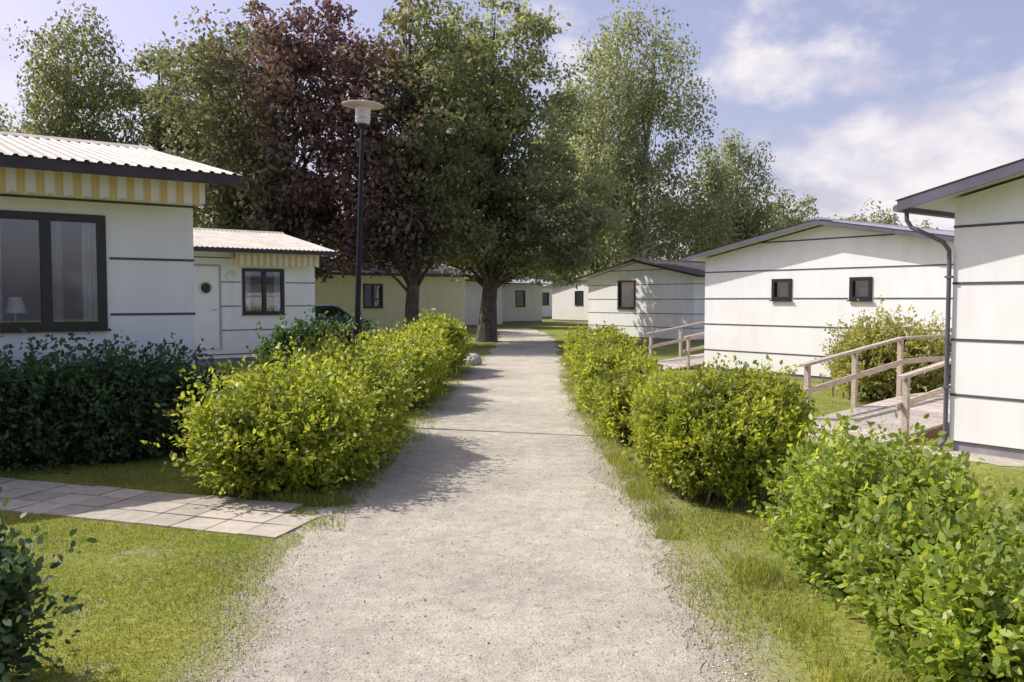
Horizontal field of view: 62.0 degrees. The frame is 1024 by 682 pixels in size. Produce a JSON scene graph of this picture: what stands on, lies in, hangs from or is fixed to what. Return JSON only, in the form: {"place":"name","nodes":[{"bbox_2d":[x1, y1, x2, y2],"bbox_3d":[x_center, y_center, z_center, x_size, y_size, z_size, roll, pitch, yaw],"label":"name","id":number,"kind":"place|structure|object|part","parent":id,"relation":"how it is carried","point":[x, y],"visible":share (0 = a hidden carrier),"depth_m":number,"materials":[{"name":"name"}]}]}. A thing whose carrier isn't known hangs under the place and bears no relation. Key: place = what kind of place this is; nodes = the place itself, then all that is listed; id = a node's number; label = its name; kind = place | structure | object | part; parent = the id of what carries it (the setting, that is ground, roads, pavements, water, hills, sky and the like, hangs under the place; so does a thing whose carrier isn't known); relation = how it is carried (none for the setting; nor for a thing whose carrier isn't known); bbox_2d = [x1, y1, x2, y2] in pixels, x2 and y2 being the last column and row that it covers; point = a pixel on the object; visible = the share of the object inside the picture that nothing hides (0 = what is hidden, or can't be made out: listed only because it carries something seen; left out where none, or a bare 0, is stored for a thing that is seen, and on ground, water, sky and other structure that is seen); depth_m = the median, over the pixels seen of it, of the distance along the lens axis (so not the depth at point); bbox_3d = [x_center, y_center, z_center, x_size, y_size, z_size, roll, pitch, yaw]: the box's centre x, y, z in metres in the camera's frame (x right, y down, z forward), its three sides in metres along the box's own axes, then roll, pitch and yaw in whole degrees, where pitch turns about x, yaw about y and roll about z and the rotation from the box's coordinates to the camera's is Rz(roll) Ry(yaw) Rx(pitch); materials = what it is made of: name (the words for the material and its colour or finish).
{"place":"outdoors","nodes":[
{"label":"outdoors","id":0,"kind":"place"},
{"bbox_2d":[0,477,318,538],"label":"paving","id":1,"kind":"structure","parent":0,"point":[245,517],"depth_m":6.70,"materials":[{"name":"concrete"}]},
{"bbox_2d":[222,328,705,681],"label":"path","id":2,"kind":"structure","parent":0,"point":[513,388],"depth_m":5.25,"materials":[{"name":"grey gravel"}]},
{"bbox_2d":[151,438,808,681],"bbox_3d":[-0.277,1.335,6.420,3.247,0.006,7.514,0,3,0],"label":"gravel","id":3,"kind":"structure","parent":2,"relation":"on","point":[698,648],"depth_m":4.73,"materials":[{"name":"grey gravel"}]},
{"bbox_2d":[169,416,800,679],"bbox_3d":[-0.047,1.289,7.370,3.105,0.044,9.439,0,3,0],"label":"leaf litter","id":4,"kind":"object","parent":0,"point":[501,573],"visible":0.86,"depth_m":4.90,"materials":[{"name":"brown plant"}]},
{"bbox_2d":[0,318,1023,681],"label":"ground","id":5,"kind":"structure","parent":0,"point":[554,330],"depth_m":4.97,"materials":[{"name":"green plant"}]},
{"bbox_2d":[0,102,41,133],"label":"birch tree","id":6,"kind":"object","parent":5,"relation":"on","point":[2,125],"visible":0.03,"depth_m":42.98,"materials":[{"name":"green plant"}]},
{"bbox_2d":[0,486,97,681],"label":"shrub","id":7,"kind":"object","parent":5,"relation":"on","point":[18,581],"visible":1,"depth_m":3.56,"materials":[{"name":"green plant"}]},
{"bbox_2d":[2,0,162,150],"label":"birch tree","id":8,"kind":"object","parent":5,"relation":"on","point":[62,122],"visible":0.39,"depth_m":40.57,"materials":[{"name":"green plant"}]},
{"bbox_2d":[0,131,241,419],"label":"bungalow","id":9,"kind":"object","parent":5,"relation":"on","point":[96,239],"visible":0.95,"depth_m":9.47,"materials":[{"name":"paint"}]},
{"bbox_2d":[4,297,26,321],"bbox_3d":[-5.304,-0.318,9.107,0.220,0.300,0.220,0,3,0],"label":"table lamp","id":10,"kind":"object","parent":9,"relation":"in","point":[15,305],"visible":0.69,"depth_m":9.04,"materials":[{"name":"metal"}]},
{"bbox_2d":[0,210,110,332],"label":"window","id":11,"kind":"structure","parent":9,"relation":"in","point":[56,262],"depth_m":9.44,"materials":[{"name":"clear glass"}]},
{"bbox_2d":[0,328,259,477],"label":"shrub","id":12,"kind":"object","parent":5,"relation":"on","point":[85,409],"visible":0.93,"depth_m":8.45,"materials":[{"name":"green plant"}]},
{"bbox_2d":[104,40,218,227],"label":"broadleaf tree","id":13,"kind":"object","parent":5,"relation":"on","point":[154,134],"visible":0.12,"depth_m":44.28,"materials":[{"name":"green plant"}]},
{"bbox_2d":[180,21,312,235],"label":"broadleaf tree","id":14,"kind":"object","parent":5,"relation":"on","point":[197,149],"visible":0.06,"depth_m":41.78,"materials":[{"name":"green plant"}]},
{"bbox_2d":[141,342,386,502],"bbox_3d":[-2.147,0.664,7.500,1.992,1.319,2.041,-1,3,-18],"label":"hedge","id":15,"kind":"object","parent":5,"relation":"on","point":[225,434],"visible":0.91,"depth_m":7.00,"materials":[{"name":"green plant"}]},
{"bbox_2d":[193,228,336,364],"bbox_3d":[-10.827,-1.268,23.108,9.688,3.810,7.600,-2,3,-37],"label":"bungalow","id":16,"kind":"object","parent":5,"relation":"on","point":[245,281],"visible":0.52,"depth_m":22.24,"materials":[{"name":"paint"}]},
{"bbox_2d":[194,264,221,349],"bbox_3d":[-7.821,-0.861,21.511,0.980,2.150,0.090,-2,3,-37],"label":"door","id":17,"kind":"structure","parent":16,"relation":"in","point":[207,277],"depth_m":21.61,"materials":[{"name":"metal"}]},
{"bbox_2d":[242,268,285,314],"bbox_3d":[-6.763,-1.322,22.772,1.690,1.750,0.810,-2,3,-37],"label":"window","id":18,"kind":"structure","parent":16,"relation":"in","point":[263,290],"depth_m":22.82,"materials":[{"name":"clear glass"}]},
{"bbox_2d":[140,0,407,282],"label":"copper tree","id":19,"kind":"object","parent":5,"relation":"on","point":[276,198],"visible":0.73,"depth_m":29.16,"materials":[{"name":"brown plant"}]},
{"bbox_2d":[245,304,378,377],"bbox_3d":[-3.658,0.109,16.187,2.643,1.627,2.330,0,3,-6],"label":"shrub","id":20,"kind":"object","parent":5,"relation":"on","point":[303,329],"visible":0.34,"depth_m":15.66,"materials":[{"name":"green plant"}]},
{"bbox_2d":[217,321,431,494],"bbox_3d":[-1.831,0.513,8.894,1.996,1.487,4.173,0,3,-2],"label":"hedge","id":21,"kind":"object","parent":5,"relation":"on","point":[387,401],"visible":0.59,"depth_m":8.00,"materials":[{"name":"green plant"}]},
{"bbox_2d":[315,304,370,328],"bbox_3d":[-8.012,-0.764,34.995,4.190,1.460,1.790,-2,3,-37],"label":"parked car","id":22,"kind":"object","parent":5,"relation":"on","point":[333,310],"visible":0.09,"depth_m":34.59,"materials":[{"name":"paint"}]},
{"bbox_3d":[-7.259,-1.209,34.577,1.260,0.330,0.137,-2,3,-37],"label":"window","id":23,"kind":"part","parent":22,"relation":"part of","materials":[{"name":"black glass"}]},
{"bbox_2d":[342,99,383,351],"bbox_3d":[-1.996,-1.003,11.115,0.536,4.238,0.536,2,3,0],"label":"street lamp","id":24,"kind":"object","parent":5,"relation":"on","point":[362,107],"visible":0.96,"depth_m":11.05,"materials":[{"name":"black metal"}]},
{"bbox_2d":[315,259,473,333],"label":"bungalow","id":25,"kind":"object","parent":5,"relation":"on","point":[383,298],"visible":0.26,"depth_m":41.45,"materials":[{"name":"paint"}]},
{"bbox_2d":[363,284,382,307],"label":"window","id":26,"kind":"structure","parent":25,"relation":"in","point":[372,293],"depth_m":41.41,"materials":[{"name":"black glass"}]},
{"bbox_2d":[322,194,476,270],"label":"broadleaf tree","id":27,"kind":"object","parent":5,"relation":"on","point":[457,267],"visible":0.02,"depth_m":50.83,"materials":[{"name":"green plant"}]},
{"bbox_2d":[351,322,461,414],"bbox_3d":[-1.747,0.331,14.383,1.632,1.337,5.158,0,3,1],"label":"hedge","id":28,"kind":"object","parent":5,"relation":"on","point":[436,352],"visible":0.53,"depth_m":13.14,"materials":[{"name":"green plant"}]},
{"bbox_2d":[318,0,512,328],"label":"copper tree","id":29,"kind":"object","parent":5,"relation":"on","point":[405,163],"visible":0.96,"depth_m":28.74,"materials":[{"name":"brown plant"}]},
{"bbox_2d":[399,308,473,373],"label":"hedge","id":30,"kind":"object","parent":5,"relation":"on","point":[453,333],"visible":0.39,"depth_m":18.50,"materials":[{"name":"green plant"}]},
{"bbox_2d":[319,249,610,282],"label":"wood","id":31,"kind":"object","parent":5,"relation":"on","point":[534,276],"depth_m":101.48,"materials":[{"name":"green plant"}]},
{"bbox_2d":[463,353,481,364],"bbox_3d":[-1.008,0.511,21.676,0.462,0.401,0.525,1,3,28],"label":"boulder","id":32,"kind":"object","parent":5,"relation":"on","point":[475,359],"visible":0.62,"depth_m":21.49,"materials":[{"name":"grey stone"}]},
{"bbox_2d":[465,269,511,326],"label":"bungalow","id":33,"kind":"object","parent":5,"relation":"on","point":[473,294],"visible":0.08,"depth_m":51.72,"materials":[{"name":"paint"}]},
{"bbox_2d":[460,228,540,286],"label":"broadleaf tree","id":34,"kind":"object","parent":5,"relation":"on","point":[510,270],"visible":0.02,"depth_m":57.94,"materials":[{"name":"green plant"}]},
{"bbox_2d":[406,0,636,341],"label":"broadleaf tree","id":35,"kind":"object","parent":5,"relation":"on","point":[511,209],"visible":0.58,"depth_m":32.59,"materials":[{"name":"green plant"}]},
{"bbox_2d":[502,276,548,322],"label":"bungalow","id":36,"kind":"object","parent":5,"relation":"on","point":[521,302],"visible":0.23,"depth_m":60.96,"materials":[{"name":"paint"}]},
{"bbox_2d":[516,290,524,306],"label":"window","id":37,"kind":"structure","parent":36,"relation":"in","point":[520,294],"depth_m":61.55,"materials":[{"name":"black glass"}]},
{"bbox_2d":[539,280,552,317],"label":"bungalow","id":38,"kind":"object","parent":5,"relation":"on","point":[546,302],"visible":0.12,"depth_m":76.97,"materials":[{"name":"paint"}]},
{"bbox_2d":[542,292,548,305],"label":"window","id":39,"kind":"structure","parent":38,"relation":"in","point":[545,295],"depth_m":77.54,"materials":[{"name":"black glass"}]},
{"bbox_2d":[545,277,587,321],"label":"bungalow","id":40,"kind":"object","parent":5,"relation":"on","point":[569,303],"visible":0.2,"depth_m":64.33,"materials":[{"name":"paint"}]},
{"bbox_2d":[575,291,582,304],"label":"window","id":41,"kind":"structure","parent":40,"relation":"in","point":[578,294],"depth_m":64.29,"materials":[{"name":"black glass"}]},
{"bbox_2d":[520,83,640,288],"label":"broadleaf tree","id":42,"kind":"object","parent":5,"relation":"on","point":[565,278],"visible":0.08,"depth_m":51.02,"materials":[{"name":"green plant"}]},
{"bbox_2d":[557,321,636,382],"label":"hedge","id":43,"kind":"object","parent":5,"relation":"on","point":[577,339],"visible":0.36,"depth_m":16.83,"materials":[{"name":"green plant"}]},
{"bbox_2d":[568,336,673,417],"bbox_3d":[1.604,0.513,12.632,1.582,1.138,3.005,0,3,-1],"label":"hedge","id":44,"kind":"object","parent":5,"relation":"on","point":[587,362],"visible":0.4,"depth_m":11.81,"materials":[{"name":"green plant"}]},
{"bbox_2d":[581,361,687,445],"bbox_3d":[1.519,0.730,10.137,1.342,0.932,1.842,0,3,-1],"label":"hedge","id":45,"kind":"object","parent":5,"relation":"on","point":[609,402],"visible":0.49,"depth_m":9.74,"materials":[{"name":"green plant"}]},
{"bbox_2d":[575,259,704,341],"bbox_3d":[8.826,-1.820,38.214,9.670,3.460,7.200,-2,3,-37],"label":"bungalow","id":46,"kind":"object","parent":5,"relation":"on","point":[640,298],"visible":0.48,"depth_m":35.10,"materials":[{"name":"paint"}]},
{"bbox_2d":[617,280,635,309],"bbox_3d":[5.116,-1.970,36.234,0.810,1.750,1.600,-2,3,-37],"label":"window","id":47,"kind":"structure","parent":46,"relation":"in","point":[626,288],"depth_m":36.09,"materials":[{"name":"black glass"}]},
{"bbox_2d":[540,0,754,284],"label":"birch tree","id":48,"kind":"object","parent":5,"relation":"on","point":[624,164],"visible":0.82,"depth_m":46.64,"materials":[{"name":"green plant"}]},
{"bbox_2d":[646,321,705,370],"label":"wooden ramp","id":49,"kind":"structure","parent":5,"relation":"on","point":[688,361],"depth_m":21.41,"materials":[{"name":"brown wood"}]},
{"bbox_2d":[618,353,824,509],"bbox_3d":[1.806,0.694,7.685,1.752,1.223,2.544,0,3,4],"label":"hedge","id":50,"kind":"object","parent":5,"relation":"on","point":[724,434],"visible":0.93,"depth_m":6.86,"materials":[{"name":"green plant"}]},
{"bbox_2d":[640,127,815,259],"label":"birch tree","id":51,"kind":"object","parent":5,"relation":"on","point":[753,228],"visible":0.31,"depth_m":50.78,"materials":[{"name":"green plant"}]},
{"bbox_2d":[760,187,836,229],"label":"broadleaf tree","id":52,"kind":"object","parent":5,"relation":"on","point":[807,202],"visible":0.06,"depth_m":59.16,"materials":[{"name":"green plant"}]},
{"bbox_2d":[681,217,953,384],"bbox_3d":[10.276,-0.924,20.236,10.670,3.399,7.000,-2,3,-37],"label":"bungalow","id":53,"kind":"object","parent":5,"relation":"on","point":[786,294],"visible":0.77,"depth_m":17.46,"materials":[{"name":"paint"}]},
{"bbox_2d":[769,279,791,300],"bbox_3d":[5.748,-1.075,18.018,0.334,0.475,0.535,-1,3,-25],"label":"window","id":54,"kind":"structure","parent":53,"relation":"in","point":[781,289],"depth_m":18.04,"materials":[{"name":"black glass"}]},
{"bbox_2d":[847,277,872,301],"bbox_3d":[6.828,-1.006,16.582,0.320,0.475,0.517,-1,3,-26],"label":"window","id":55,"kind":"structure","parent":53,"relation":"in","point":[860,288],"depth_m":16.60,"materials":[{"name":"black glass"}]},
{"bbox_2d":[840,214,874,222],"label":"broadleaf tree","id":56,"kind":"object","parent":5,"relation":"on","point":[861,219],"visible":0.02,"depth_m":86.65,"materials":[{"name":"green plant"}]},
{"bbox_2d":[799,334,951,448],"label":"wooden ramp","id":57,"kind":"structure","parent":5,"relation":"on","point":[906,406],"depth_m":11.10,"materials":[{"name":"brown wood"}]},
{"bbox_2d":[809,295,951,400],"bbox_3d":[6.165,0.129,13.921,2.892,1.766,2.427,-1,3,-17],"label":"shrub","id":58,"kind":"object","parent":5,"relation":"on","point":[881,384],"visible":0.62,"depth_m":13.38,"materials":[{"name":"green plant"}]},
{"bbox_2d":[860,198,902,225],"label":"broadleaf tree","id":59,"kind":"object","parent":5,"relation":"on","point":[889,220],"visible":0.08,"depth_m":88.75,"materials":[{"name":"green plant"}]},
{"bbox_2d":[746,407,1023,590],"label":"hedge","id":60,"kind":"object","parent":5,"relation":"on","point":[828,481],"visible":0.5,"depth_m":4.80,"materials":[{"name":"green plant"}]},
{"bbox_2d":[815,478,1023,681],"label":"hedge","id":61,"kind":"object","parent":5,"relation":"on","point":[939,597],"visible":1,"depth_m":3.71,"materials":[{"name":"green plant"}]},
{"bbox_2d":[911,220,937,228],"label":"broadleaf tree","id":62,"kind":"object","parent":5,"relation":"on","point":[925,223],"visible":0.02,"depth_m":85.28,"materials":[{"name":"green plant"}]},
{"bbox_2d":[893,158,1023,459],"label":"bungalow","id":63,"kind":"object","parent":5,"relation":"on","point":[984,210],"visible":0.98,"depth_m":8.99,"materials":[{"name":"concrete"}]},
{"bbox_2d":[897,445,1023,466],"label":"gravel bed","id":64,"kind":"object","parent":5,"relation":"on","point":[996,460],"visible":0.46,"depth_m":8.80,"materials":[{"name":"grey gravel"}]},
{"bbox_2d":[0,0,1023,275],"label":"sky","id":65,"kind":"structure","parent":0,"point":[855,102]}
]}

